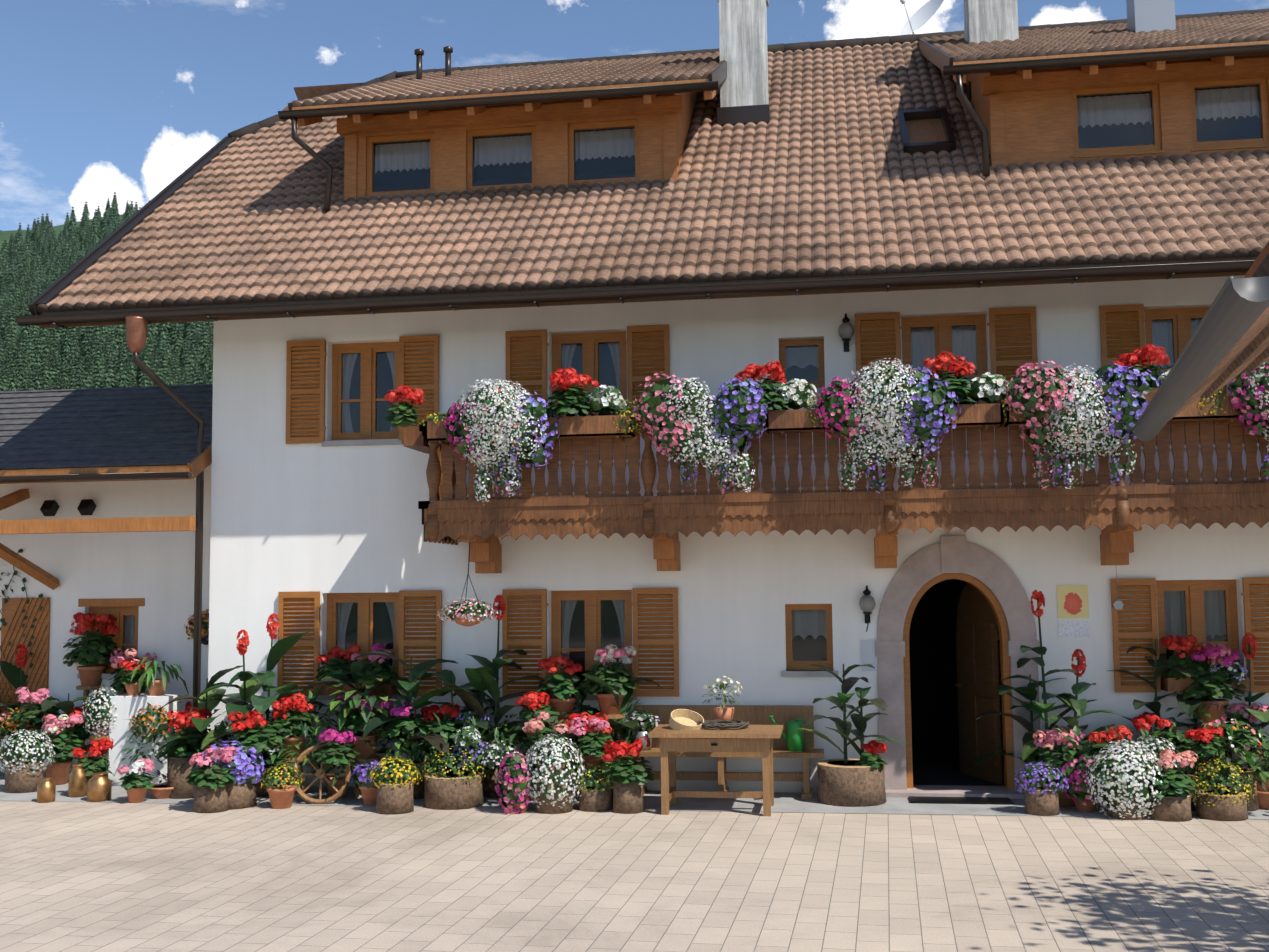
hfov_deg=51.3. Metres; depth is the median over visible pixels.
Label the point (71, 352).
hill forest tree
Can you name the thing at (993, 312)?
window shutter frames
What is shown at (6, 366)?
hill forest tree
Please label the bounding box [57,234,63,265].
hill forest tree
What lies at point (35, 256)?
hill forest tree
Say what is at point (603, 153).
dormer window
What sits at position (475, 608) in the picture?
hanging basket foliage
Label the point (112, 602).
annex window lintel
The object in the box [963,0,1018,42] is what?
chimney
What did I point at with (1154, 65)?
wood dormer roof
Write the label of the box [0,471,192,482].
annex gutter
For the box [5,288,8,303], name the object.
hill forest tree
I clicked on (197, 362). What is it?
hill forest tree
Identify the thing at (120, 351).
hill forest tree
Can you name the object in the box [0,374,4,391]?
hill forest tree
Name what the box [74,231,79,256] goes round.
hill forest tree
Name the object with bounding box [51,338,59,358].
hill forest tree
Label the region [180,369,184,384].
hill forest tree
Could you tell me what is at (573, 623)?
window
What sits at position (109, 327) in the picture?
hill forest tree
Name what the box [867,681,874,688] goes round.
bell door
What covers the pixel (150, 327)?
hill forest tree
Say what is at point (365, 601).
window frame
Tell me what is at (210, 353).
hill forest tree
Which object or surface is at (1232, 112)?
dormer window
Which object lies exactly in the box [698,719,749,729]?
twig wreath
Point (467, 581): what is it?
hanging basket chain
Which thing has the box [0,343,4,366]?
hill forest tree
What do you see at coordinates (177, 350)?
hill forest tree
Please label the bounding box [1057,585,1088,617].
rooster tile picture
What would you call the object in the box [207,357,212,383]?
hill forest tree
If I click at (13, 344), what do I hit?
hill forest tree
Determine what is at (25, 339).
hill forest tree
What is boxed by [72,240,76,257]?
hill forest tree
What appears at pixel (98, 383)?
hill forest tree
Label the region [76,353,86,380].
hill forest tree
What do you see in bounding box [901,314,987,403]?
window frame
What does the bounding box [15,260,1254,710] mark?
roof gutter and downpipe
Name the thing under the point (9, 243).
hill forest tree
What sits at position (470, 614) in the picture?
hanging basket blossoms
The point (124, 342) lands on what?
hill forest tree
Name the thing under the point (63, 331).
hill forest tree
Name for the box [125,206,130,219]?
hill forest tree
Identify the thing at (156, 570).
annex walls
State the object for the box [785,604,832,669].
window frame
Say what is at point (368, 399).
window frame
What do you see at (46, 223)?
hill forest tree
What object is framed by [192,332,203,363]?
hill forest tree
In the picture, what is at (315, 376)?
window shutter slats
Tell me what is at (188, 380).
hill forest tree
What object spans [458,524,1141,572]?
balcony corbels
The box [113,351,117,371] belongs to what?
hill forest tree
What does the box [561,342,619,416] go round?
window
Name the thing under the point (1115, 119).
dormer window
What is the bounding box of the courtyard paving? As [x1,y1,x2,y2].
[0,801,1268,951]
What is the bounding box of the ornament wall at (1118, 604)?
[1113,569,1123,609]
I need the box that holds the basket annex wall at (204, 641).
[201,631,208,644]
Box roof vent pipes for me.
[414,46,452,79]
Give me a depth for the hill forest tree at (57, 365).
448.72 m
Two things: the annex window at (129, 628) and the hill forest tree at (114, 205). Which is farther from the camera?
the hill forest tree at (114, 205)
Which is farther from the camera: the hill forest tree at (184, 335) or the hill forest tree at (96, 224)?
the hill forest tree at (96, 224)
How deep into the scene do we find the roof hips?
21.88 m
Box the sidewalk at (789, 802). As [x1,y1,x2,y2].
[0,771,1268,818]
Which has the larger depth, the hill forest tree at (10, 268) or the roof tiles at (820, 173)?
the hill forest tree at (10, 268)
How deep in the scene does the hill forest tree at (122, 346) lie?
468.71 m
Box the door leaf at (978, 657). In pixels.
[956,583,1004,784]
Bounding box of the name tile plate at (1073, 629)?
[1058,622,1089,637]
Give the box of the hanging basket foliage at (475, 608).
[442,599,492,620]
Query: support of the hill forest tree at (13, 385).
on the hill terrain
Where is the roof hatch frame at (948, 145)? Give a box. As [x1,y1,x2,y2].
[897,107,955,154]
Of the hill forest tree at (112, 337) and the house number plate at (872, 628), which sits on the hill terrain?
the hill forest tree at (112, 337)
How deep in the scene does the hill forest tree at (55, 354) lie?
469.55 m
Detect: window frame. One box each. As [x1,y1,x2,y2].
[88,606,138,672]
[326,592,398,692]
[332,341,398,440]
[367,133,433,196]
[467,126,535,190]
[551,331,626,416]
[551,590,632,692]
[568,120,639,184]
[779,339,824,387]
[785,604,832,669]
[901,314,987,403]
[1071,85,1160,154]
[1144,307,1226,396]
[1156,579,1239,688]
[1190,78,1268,147]
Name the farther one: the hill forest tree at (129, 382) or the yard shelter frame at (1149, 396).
the hill forest tree at (129, 382)
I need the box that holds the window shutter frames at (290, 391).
[286,335,438,443]
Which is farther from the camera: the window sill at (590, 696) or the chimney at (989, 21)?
the chimney at (989, 21)
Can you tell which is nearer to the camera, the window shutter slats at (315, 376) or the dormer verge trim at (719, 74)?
the window shutter slats at (315, 376)
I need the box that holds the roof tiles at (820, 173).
[36,41,1268,311]
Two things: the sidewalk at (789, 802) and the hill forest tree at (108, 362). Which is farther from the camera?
the hill forest tree at (108, 362)
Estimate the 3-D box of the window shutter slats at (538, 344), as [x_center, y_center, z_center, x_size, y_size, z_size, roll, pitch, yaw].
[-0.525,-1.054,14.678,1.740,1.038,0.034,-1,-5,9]
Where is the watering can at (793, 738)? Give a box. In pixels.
[768,715,811,751]
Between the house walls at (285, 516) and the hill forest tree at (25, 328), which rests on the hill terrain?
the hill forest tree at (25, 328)
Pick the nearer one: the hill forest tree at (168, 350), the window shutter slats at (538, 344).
the window shutter slats at (538, 344)
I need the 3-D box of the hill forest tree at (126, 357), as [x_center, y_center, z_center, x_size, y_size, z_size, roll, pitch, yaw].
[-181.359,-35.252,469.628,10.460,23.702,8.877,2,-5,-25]
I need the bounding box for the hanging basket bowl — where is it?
[454,615,481,625]
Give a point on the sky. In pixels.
(99, 99)
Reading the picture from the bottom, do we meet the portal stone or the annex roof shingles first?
the portal stone
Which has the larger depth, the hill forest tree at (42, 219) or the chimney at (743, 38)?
the hill forest tree at (42, 219)
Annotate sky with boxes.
[0,0,1268,230]
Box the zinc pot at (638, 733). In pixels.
[632,730,651,750]
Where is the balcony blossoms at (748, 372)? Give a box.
[383,344,1268,501]
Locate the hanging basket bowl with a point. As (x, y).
(468, 623)
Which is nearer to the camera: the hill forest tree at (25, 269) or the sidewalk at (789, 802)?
the sidewalk at (789, 802)
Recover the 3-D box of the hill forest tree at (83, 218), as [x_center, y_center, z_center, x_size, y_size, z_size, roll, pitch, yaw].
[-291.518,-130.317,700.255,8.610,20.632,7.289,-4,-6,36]
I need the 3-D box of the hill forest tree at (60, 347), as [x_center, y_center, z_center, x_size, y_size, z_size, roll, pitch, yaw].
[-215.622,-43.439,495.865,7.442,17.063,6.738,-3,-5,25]
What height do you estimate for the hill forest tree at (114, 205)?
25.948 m
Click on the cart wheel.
(304, 796)
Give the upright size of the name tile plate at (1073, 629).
0.160 m
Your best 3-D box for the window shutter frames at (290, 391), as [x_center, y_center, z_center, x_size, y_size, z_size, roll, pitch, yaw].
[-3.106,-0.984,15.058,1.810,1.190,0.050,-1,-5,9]
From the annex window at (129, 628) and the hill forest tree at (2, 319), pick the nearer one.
the annex window at (129, 628)
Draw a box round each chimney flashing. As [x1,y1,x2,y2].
[717,104,769,125]
[967,81,971,98]
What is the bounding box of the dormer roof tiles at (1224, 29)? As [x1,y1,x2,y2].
[920,12,1268,61]
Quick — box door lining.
[903,573,1013,789]
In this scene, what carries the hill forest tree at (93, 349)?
on the hill terrain
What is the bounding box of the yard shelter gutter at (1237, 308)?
[1132,276,1268,440]
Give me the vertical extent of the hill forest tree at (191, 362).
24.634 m
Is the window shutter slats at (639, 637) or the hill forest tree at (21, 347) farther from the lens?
the hill forest tree at (21, 347)
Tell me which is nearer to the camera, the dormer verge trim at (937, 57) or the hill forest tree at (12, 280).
the dormer verge trim at (937, 57)
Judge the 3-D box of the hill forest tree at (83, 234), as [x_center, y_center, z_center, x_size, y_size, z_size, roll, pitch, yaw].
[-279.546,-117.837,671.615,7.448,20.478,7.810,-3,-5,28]
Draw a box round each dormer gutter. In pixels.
[278,81,718,210]
[942,44,1268,176]
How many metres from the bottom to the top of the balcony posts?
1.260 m
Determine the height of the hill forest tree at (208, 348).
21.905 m
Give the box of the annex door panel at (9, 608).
[0,597,50,762]
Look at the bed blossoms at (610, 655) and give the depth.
13.34 m
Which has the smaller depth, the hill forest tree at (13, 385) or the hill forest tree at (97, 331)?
the hill forest tree at (13, 385)
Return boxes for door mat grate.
[908,796,1012,804]
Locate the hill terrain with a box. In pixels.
[0,214,124,355]
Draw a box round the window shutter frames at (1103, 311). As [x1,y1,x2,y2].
[1099,304,1236,395]
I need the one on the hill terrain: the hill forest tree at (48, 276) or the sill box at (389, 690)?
the hill forest tree at (48, 276)
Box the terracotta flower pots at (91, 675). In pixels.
[44,665,1268,812]
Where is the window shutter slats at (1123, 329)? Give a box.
[1106,312,1267,381]
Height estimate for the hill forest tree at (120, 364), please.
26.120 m
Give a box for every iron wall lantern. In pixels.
[842,313,850,351]
[863,585,871,622]
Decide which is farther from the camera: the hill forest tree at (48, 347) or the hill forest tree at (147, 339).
the hill forest tree at (147, 339)
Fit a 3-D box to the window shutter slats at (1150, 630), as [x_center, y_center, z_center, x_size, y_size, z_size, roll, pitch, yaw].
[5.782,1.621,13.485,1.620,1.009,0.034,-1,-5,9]
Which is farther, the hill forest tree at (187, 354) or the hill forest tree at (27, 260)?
the hill forest tree at (27, 260)
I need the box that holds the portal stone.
[875,536,1039,798]
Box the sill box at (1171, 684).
[1163,677,1249,691]
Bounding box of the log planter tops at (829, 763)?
[7,755,1255,797]
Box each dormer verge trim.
[288,61,726,119]
[918,39,952,75]
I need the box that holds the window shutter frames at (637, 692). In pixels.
[502,587,678,696]
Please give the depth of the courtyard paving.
9.86 m
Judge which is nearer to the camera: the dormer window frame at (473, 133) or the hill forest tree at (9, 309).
the dormer window frame at (473, 133)
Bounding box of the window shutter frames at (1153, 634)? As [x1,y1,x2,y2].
[1110,577,1268,692]
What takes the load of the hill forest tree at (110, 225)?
on the hill terrain
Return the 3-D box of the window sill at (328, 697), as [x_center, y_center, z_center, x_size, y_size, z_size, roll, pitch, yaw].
[-3.069,2.476,14.859,1.010,0.060,0.190,-1,-5,9]
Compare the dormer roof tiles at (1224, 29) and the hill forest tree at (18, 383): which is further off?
the hill forest tree at (18, 383)
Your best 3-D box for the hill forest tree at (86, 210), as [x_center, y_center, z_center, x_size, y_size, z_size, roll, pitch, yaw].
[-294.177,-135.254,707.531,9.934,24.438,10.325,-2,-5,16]
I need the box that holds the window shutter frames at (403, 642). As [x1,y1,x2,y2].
[277,590,441,695]
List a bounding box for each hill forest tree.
[0,255,9,284]
[0,256,3,282]
[0,287,4,314]
[0,309,5,337]
[0,312,16,345]
[0,339,5,363]
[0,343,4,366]
[0,357,4,370]
[0,367,8,390]
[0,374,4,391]
[1,239,10,263]
[3,308,19,351]
[3,326,15,359]
[4,355,9,376]
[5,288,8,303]
[5,329,15,358]
[5,355,16,381]
[5,367,19,390]
[6,257,17,287]
[6,303,10,318]
[7,233,12,253]
[7,266,16,295]
[7,285,13,307]
[8,236,14,261]
[9,232,20,262]
[12,307,19,341]
[14,282,20,310]
[14,303,20,332]
[14,325,34,359]
[14,334,28,371]
[14,374,21,390]
[15,244,25,275]
[15,356,24,388]
[18,223,23,244]
[18,291,27,315]
[18,350,28,372]
[22,381,28,390]
[23,231,32,252]
[23,260,27,278]
[23,285,28,307]
[23,332,27,344]
[24,224,32,253]
[24,237,32,262]
[24,253,30,272]
[24,349,28,372]
[25,274,38,309]
[26,331,33,371]
[27,296,40,333]
[28,335,43,377]
[28,376,34,390]
[29,244,40,270]
[30,219,36,245]
[31,325,43,351]
[32,218,40,251]
[32,265,38,281]
[32,367,41,389]
[35,261,42,288]
[35,282,42,297]
[37,222,44,246]
[37,232,43,251]
[39,258,46,287]
[40,214,44,228]
[40,221,51,254]
[40,328,50,349]
[40,335,50,375]
[40,356,51,388]
[40,375,48,389]
[41,241,47,263]
[41,328,48,354]
[43,250,51,275]
[44,213,49,236]
[45,268,51,289]
[48,230,56,258]
[48,351,53,371]
[49,357,57,389]
[50,267,58,283]
[51,327,63,344]
[51,330,61,362]
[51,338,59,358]
[52,379,57,389]
[53,252,62,276]
[54,349,58,360]
[54,357,61,374]
[55,376,59,388]
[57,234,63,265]
[59,338,62,357]
[59,362,68,387]
[60,263,67,276]
[60,327,71,373]
[60,377,65,388]
[61,235,68,263]
[61,327,70,342]
[62,212,69,237]
[63,207,77,236]
[63,225,69,243]
[63,240,76,264]
[65,338,75,378]
[68,356,74,380]
[68,369,76,388]
[69,355,81,385]
[70,327,76,340]
[71,249,76,263]
[71,332,82,366]
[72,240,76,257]
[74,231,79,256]
[75,371,82,388]
[76,237,86,262]
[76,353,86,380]
[77,326,86,353]
[78,202,91,231]
[79,212,86,235]
[79,220,85,242]
[80,225,85,244]
[80,326,93,365]
[80,366,87,388]
[82,334,92,369]
[84,227,89,245]
[84,326,102,369]
[84,337,96,374]
[85,359,93,387]
[89,209,103,243]
[90,225,96,245]
[90,378,94,387]
[92,232,96,249]
[92,341,104,372]
[92,352,103,382]
[93,364,102,387]
[96,205,102,231]
[99,325,106,346]
[100,351,105,375]
[100,358,117,387]
[101,203,109,235]
[102,347,106,369]
[104,325,109,339]
[104,353,113,375]
[105,210,115,229]
[105,344,113,367]
[106,325,115,346]
[108,217,113,233]
[109,327,118,356]
[110,192,120,226]
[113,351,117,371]
[114,210,119,226]
[114,325,123,354]
[114,349,123,374]
[114,352,126,384]
[114,369,118,386]
[116,344,126,363]
[116,345,128,364]
[118,360,128,386]
[120,334,126,358]
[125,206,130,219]
[126,201,134,220]
[127,352,137,381]
[127,376,131,386]
[132,375,137,386]
[134,202,138,213]
[135,346,151,386]
[135,357,141,386]
[139,372,149,386]
[144,328,153,355]
[146,336,154,360]
[147,323,156,356]
[152,351,158,373]
[153,323,160,344]
[153,323,174,356]
[153,359,163,385]
[155,339,168,371]
[156,323,172,348]
[160,351,168,382]
[165,334,171,368]
[165,368,173,384]
[169,322,184,353]
[171,355,180,382]
[172,327,183,364]
[173,366,179,384]
[179,322,199,372]
[179,336,186,370]
[179,337,190,375]
[180,322,186,344]
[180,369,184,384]
[181,342,190,372]
[181,356,190,383]
[182,322,193,346]
[184,374,190,384]
[188,345,195,380]
[190,353,200,383]
[190,357,200,384]
[191,365,198,384]
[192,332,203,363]
[194,341,202,373]
[195,370,202,384]
[196,321,201,342]
[198,323,209,364]
[200,341,211,372]
[201,353,209,379]
[202,373,208,383]
[207,327,210,343]
[207,345,212,368]
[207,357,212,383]
[208,321,213,345]
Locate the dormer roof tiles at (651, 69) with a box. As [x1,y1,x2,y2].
[292,51,725,106]
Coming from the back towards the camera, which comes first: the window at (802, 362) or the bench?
the window at (802, 362)
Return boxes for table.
[648,724,782,815]
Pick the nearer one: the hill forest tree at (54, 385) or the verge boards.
the verge boards
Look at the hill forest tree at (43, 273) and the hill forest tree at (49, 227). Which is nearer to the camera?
the hill forest tree at (43, 273)
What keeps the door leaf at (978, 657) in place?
attached to the portal stone
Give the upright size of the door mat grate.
0.016 m
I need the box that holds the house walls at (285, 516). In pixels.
[207,276,1268,792]
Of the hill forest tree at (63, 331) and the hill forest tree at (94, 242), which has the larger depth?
the hill forest tree at (94, 242)
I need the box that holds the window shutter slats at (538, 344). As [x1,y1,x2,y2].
[510,332,664,412]
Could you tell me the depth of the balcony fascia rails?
13.00 m
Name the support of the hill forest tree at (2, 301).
on the hill terrain
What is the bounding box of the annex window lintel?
[78,598,144,606]
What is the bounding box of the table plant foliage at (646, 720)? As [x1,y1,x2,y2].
[627,681,741,730]
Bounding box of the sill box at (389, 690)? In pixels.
[315,682,395,695]
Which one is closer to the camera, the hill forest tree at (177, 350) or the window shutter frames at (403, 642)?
the window shutter frames at (403, 642)
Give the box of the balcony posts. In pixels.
[426,414,1129,541]
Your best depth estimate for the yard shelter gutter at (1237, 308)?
5.18 m
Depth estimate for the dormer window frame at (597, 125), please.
16.35 m
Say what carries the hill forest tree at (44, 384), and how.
on the hill terrain
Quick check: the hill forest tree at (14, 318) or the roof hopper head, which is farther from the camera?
the hill forest tree at (14, 318)
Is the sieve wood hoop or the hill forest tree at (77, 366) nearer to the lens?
the sieve wood hoop
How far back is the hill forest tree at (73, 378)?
436.81 m
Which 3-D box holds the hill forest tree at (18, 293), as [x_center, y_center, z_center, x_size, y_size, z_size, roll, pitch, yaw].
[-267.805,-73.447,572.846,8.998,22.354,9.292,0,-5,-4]
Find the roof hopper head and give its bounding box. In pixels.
[125,316,147,353]
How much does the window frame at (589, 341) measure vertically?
1.150 m
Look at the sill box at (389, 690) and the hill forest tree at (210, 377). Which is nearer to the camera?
the sill box at (389, 690)
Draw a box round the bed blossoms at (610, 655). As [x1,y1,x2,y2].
[0,589,1268,819]
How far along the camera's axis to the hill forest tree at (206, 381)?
434.48 m
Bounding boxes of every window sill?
[77,673,116,678]
[315,694,402,699]
[321,439,402,446]
[551,693,636,699]
[775,388,826,393]
[781,670,837,676]
[1072,150,1164,157]
[1157,689,1252,696]
[1191,144,1268,150]
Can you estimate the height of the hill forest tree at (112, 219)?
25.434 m
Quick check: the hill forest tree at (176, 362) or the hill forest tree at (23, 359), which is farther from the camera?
the hill forest tree at (176, 362)
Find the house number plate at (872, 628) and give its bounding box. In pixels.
[860,621,876,634]
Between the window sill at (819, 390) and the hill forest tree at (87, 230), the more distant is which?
the hill forest tree at (87, 230)
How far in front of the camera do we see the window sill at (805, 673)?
14.04 m
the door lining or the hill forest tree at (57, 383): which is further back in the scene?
the hill forest tree at (57, 383)
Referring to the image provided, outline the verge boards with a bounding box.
[28,136,236,325]
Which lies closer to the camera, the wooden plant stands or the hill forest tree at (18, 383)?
the wooden plant stands
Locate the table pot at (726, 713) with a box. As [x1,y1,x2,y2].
[713,707,733,719]
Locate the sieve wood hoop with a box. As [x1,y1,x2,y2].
[669,709,703,729]
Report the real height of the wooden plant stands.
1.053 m
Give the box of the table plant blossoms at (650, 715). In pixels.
[623,676,743,731]
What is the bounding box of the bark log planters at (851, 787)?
[4,756,1258,821]
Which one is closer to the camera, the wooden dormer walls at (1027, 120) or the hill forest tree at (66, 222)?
the wooden dormer walls at (1027, 120)
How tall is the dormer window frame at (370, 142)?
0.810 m
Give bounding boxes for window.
[98,615,134,663]
[336,602,394,677]
[341,352,394,432]
[373,139,429,191]
[473,133,531,185]
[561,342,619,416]
[561,600,624,682]
[574,126,634,179]
[785,345,818,382]
[792,610,826,660]
[911,325,977,403]
[1076,91,1153,148]
[1152,318,1202,375]
[1164,590,1227,676]
[1195,84,1261,141]
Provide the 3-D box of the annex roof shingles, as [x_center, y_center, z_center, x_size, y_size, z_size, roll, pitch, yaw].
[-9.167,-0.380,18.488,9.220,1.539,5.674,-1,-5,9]
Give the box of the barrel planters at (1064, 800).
[1030,766,1074,806]
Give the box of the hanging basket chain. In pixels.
[457,542,482,613]
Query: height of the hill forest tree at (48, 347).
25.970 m
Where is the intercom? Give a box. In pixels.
[861,640,876,670]
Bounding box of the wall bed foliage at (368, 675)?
[0,549,1268,812]
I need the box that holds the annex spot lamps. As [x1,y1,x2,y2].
[40,499,95,515]
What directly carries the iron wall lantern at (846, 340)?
attached to the house walls at (285, 516)
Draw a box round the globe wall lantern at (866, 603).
[859,595,874,611]
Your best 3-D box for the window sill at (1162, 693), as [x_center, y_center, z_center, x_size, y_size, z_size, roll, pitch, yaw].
[5.800,2.216,13.513,0.920,0.060,0.190,-1,-5,9]
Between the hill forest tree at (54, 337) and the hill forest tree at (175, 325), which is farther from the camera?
the hill forest tree at (175, 325)
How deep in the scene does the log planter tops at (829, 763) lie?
13.19 m
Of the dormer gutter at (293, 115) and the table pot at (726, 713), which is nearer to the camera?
the table pot at (726, 713)
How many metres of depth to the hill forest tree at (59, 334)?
498.90 m
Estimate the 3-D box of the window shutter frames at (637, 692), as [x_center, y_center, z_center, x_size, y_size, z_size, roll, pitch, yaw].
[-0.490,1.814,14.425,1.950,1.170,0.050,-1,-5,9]
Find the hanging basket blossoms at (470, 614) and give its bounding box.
[437,597,497,621]
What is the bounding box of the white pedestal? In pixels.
[108,694,183,781]
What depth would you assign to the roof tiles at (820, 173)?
15.04 m
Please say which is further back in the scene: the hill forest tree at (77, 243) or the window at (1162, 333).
the hill forest tree at (77, 243)
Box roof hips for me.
[293,82,364,99]
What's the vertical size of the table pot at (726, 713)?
0.160 m
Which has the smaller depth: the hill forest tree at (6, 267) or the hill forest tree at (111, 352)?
the hill forest tree at (111, 352)
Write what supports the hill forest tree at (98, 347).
on the hill terrain
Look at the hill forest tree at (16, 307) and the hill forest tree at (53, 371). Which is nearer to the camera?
the hill forest tree at (53, 371)
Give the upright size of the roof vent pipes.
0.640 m
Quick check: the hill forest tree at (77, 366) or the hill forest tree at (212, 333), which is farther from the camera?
the hill forest tree at (212, 333)
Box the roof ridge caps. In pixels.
[227,8,1268,137]
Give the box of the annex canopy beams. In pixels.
[0,444,211,589]
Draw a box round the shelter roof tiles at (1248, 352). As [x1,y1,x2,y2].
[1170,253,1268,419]
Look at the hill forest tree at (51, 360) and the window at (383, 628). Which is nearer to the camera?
the window at (383, 628)
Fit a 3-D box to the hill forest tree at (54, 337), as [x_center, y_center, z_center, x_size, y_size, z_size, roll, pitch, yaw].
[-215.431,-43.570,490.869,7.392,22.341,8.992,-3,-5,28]
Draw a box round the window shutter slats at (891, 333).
[860,314,1031,402]
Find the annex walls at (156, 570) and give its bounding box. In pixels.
[0,463,211,770]
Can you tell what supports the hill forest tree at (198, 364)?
on the hill terrain
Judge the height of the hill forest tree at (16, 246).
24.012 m
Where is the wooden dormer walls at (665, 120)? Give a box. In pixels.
[337,92,698,200]
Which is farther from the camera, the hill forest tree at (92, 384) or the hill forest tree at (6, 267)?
the hill forest tree at (6, 267)
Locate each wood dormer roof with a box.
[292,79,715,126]
[953,41,1268,82]
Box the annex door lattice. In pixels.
[0,597,48,761]
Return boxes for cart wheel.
[292,744,350,803]
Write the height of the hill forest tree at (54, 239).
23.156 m
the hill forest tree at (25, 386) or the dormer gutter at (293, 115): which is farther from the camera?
the hill forest tree at (25, 386)
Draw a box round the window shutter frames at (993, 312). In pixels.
[855,307,1037,403]
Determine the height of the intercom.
0.320 m
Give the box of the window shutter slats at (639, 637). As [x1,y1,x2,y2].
[507,595,673,688]
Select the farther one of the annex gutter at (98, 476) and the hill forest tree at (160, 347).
the hill forest tree at (160, 347)
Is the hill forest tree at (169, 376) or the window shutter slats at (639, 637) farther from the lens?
the hill forest tree at (169, 376)
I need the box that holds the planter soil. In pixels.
[56,735,1268,791]
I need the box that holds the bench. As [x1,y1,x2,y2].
[628,705,823,799]
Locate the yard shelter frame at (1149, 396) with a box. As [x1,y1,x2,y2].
[1144,241,1268,402]
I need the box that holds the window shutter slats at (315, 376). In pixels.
[290,342,433,436]
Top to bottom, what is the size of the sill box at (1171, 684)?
0.140 m
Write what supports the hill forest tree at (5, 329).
on the hill terrain
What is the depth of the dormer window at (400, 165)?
16.76 m
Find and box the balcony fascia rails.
[418,404,1268,544]
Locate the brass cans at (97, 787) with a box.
[37,763,111,802]
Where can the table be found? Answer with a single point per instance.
(755, 738)
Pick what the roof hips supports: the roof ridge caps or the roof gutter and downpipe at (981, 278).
the roof ridge caps
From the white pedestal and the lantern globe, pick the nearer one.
the lantern globe
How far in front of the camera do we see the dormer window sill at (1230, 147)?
15.05 m
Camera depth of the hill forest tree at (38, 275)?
601.99 m
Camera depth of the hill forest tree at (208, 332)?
514.50 m
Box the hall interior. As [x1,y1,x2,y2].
[909,573,1004,785]
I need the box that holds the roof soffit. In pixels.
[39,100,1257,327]
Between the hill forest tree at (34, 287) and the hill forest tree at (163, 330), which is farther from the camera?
the hill forest tree at (34, 287)
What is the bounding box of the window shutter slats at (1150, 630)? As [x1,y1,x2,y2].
[1117,585,1268,684]
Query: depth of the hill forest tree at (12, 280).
602.84 m
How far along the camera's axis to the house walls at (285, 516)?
14.48 m
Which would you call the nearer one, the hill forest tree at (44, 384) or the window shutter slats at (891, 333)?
the window shutter slats at (891, 333)
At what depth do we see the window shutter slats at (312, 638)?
14.88 m
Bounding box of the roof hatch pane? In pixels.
[905,119,946,142]
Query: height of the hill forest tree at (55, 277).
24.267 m
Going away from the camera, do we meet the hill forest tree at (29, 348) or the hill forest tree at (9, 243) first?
the hill forest tree at (29, 348)
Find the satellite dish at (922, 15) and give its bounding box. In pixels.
[900,0,943,34]
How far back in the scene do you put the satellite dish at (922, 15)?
20.98 m
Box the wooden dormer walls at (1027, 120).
[966,54,1268,167]
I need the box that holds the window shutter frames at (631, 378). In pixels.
[505,324,669,432]
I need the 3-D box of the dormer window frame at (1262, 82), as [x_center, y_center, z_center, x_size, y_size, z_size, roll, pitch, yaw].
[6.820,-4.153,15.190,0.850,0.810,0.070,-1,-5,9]
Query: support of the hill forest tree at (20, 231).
on the hill terrain
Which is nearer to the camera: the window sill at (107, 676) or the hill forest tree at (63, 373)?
the window sill at (107, 676)
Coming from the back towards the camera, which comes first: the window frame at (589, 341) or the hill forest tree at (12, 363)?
the hill forest tree at (12, 363)
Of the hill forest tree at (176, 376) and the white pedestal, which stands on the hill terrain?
the hill forest tree at (176, 376)
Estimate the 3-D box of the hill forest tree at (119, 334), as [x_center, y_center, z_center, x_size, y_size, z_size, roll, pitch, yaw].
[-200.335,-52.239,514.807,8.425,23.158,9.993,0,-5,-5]
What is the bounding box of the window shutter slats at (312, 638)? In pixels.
[282,597,435,688]
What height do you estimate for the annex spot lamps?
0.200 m
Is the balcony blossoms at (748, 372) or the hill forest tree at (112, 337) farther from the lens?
the hill forest tree at (112, 337)
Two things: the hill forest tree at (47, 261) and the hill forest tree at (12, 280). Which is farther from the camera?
the hill forest tree at (47, 261)
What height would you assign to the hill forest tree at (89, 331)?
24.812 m
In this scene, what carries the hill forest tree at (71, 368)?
on the hill terrain
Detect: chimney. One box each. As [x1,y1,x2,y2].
[717,0,768,106]
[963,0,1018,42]
[1126,0,1175,32]
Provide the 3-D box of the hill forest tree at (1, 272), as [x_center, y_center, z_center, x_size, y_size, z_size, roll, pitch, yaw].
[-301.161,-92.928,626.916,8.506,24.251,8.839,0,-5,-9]
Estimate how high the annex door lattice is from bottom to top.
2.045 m
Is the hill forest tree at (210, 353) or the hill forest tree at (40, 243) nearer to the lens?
the hill forest tree at (210, 353)
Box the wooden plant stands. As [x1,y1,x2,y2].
[76,685,1226,800]
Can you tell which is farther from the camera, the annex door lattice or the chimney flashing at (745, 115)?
the chimney flashing at (745, 115)
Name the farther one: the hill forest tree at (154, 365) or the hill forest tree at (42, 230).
the hill forest tree at (42, 230)
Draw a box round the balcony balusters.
[429,419,1268,500]
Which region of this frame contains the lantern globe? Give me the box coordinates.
[838,322,853,338]
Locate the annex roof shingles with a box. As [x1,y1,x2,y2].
[0,384,212,468]
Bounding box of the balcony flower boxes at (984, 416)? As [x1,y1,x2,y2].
[403,396,1253,453]

